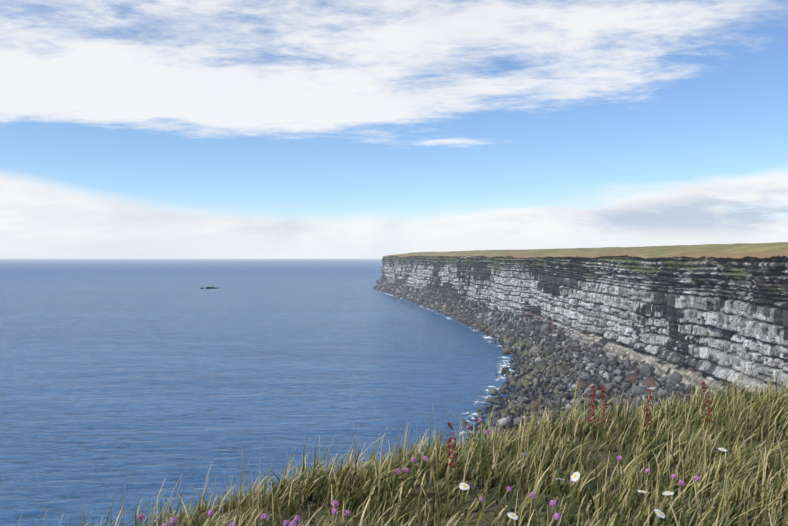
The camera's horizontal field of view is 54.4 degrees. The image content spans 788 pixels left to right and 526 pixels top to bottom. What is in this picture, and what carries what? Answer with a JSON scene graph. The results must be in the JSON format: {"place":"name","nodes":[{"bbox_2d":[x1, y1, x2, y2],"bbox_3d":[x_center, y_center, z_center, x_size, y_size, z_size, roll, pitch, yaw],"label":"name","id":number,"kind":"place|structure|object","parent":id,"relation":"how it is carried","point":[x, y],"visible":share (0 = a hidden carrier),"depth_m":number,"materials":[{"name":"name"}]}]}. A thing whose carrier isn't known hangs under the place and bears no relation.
{"place":"outdoors","nodes":[
{"label":"outdoors","id":0,"kind":"place"},
{"bbox_2d":[0,259,514,525],"bbox_3d":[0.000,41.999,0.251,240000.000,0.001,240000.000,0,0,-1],"label":"sea","id":1,"kind":"structure","parent":0,"point":[139,378],"depth_m":272.50,"materials":[{"name":"liquid"}]},
{"bbox_2d":[200,286,217,288],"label":"skerry","id":2,"kind":"structure","parent":1,"relation":"in","point":[208,287],"depth_m":1063.86,"materials":[{"name":"grey stone"}]},
{"bbox_2d":[387,293,513,435],"bbox_3d":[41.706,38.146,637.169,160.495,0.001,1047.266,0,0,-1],"label":"surf foam","id":3,"kind":"object","parent":1,"relation":"on","point":[489,385],"visible":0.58,"depth_m":281.74,"materials":[{"name":"white"}]},
{"bbox_2d":[0,0,787,258],"label":"sky","id":4,"kind":"structure","parent":0,"point":[130,129],"materials":[{"name":"blue"}]},
{"bbox_2d":[372,279,719,441],"bbox_3d":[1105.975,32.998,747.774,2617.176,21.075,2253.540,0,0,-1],"label":"beach boulder","id":5,"kind":"object","parent":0,"point":[604,341],"visible":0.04,"depth_m":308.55,"materials":[{"name":"grey stone"}]},
{"bbox_2d":[371,280,473,320],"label":"boulders","id":6,"kind":"object","parent":5,"relation":"on","point":[425,303],"visible":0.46,"depth_m":657.69,"materials":[{"name":"grey stone"}]},
{"bbox_2d":[455,302,702,449],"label":"boulders","id":7,"kind":"object","parent":5,"relation":"on","point":[675,377],"visible":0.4,"depth_m":247.08,"materials":[{"name":"grey stone"}]},
{"bbox_2d":[380,255,787,398],"bbox_3d":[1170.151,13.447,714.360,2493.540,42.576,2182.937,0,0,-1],"label":"cliff face","id":8,"kind":"object","parent":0,"point":[713,321],"visible":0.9,"depth_m":256.75},
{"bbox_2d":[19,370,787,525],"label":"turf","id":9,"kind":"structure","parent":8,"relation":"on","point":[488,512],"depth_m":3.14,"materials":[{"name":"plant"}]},
{"bbox_2d":[137,418,699,525],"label":"thrift flowers","id":10,"kind":"object","parent":9,"relation":"on","point":[140,517],"visible":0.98,"depth_m":2.71,"materials":[{"name":"plant"}]},
{"bbox_2d":[446,381,714,489],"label":"sorrel stalks","id":11,"kind":"object","parent":9,"relation":"on","point":[451,446],"visible":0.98,"depth_m":3.97,"materials":[{"name":"red plant"}]},
{"bbox_2d":[459,447,727,525],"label":"daisies","id":12,"kind":"object","parent":9,"relation":"on","point":[465,486],"visible":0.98,"depth_m":2.66,"materials":[{"name":"white plant"}]},
{"bbox_2d":[383,242,787,258],"bbox_3d":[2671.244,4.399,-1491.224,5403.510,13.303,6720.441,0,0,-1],"label":"plateau ground","id":13,"kind":"structure","parent":0,"point":[744,250],"depth_m":288.65,"materials":[{"name":"green plant"}]}
]}

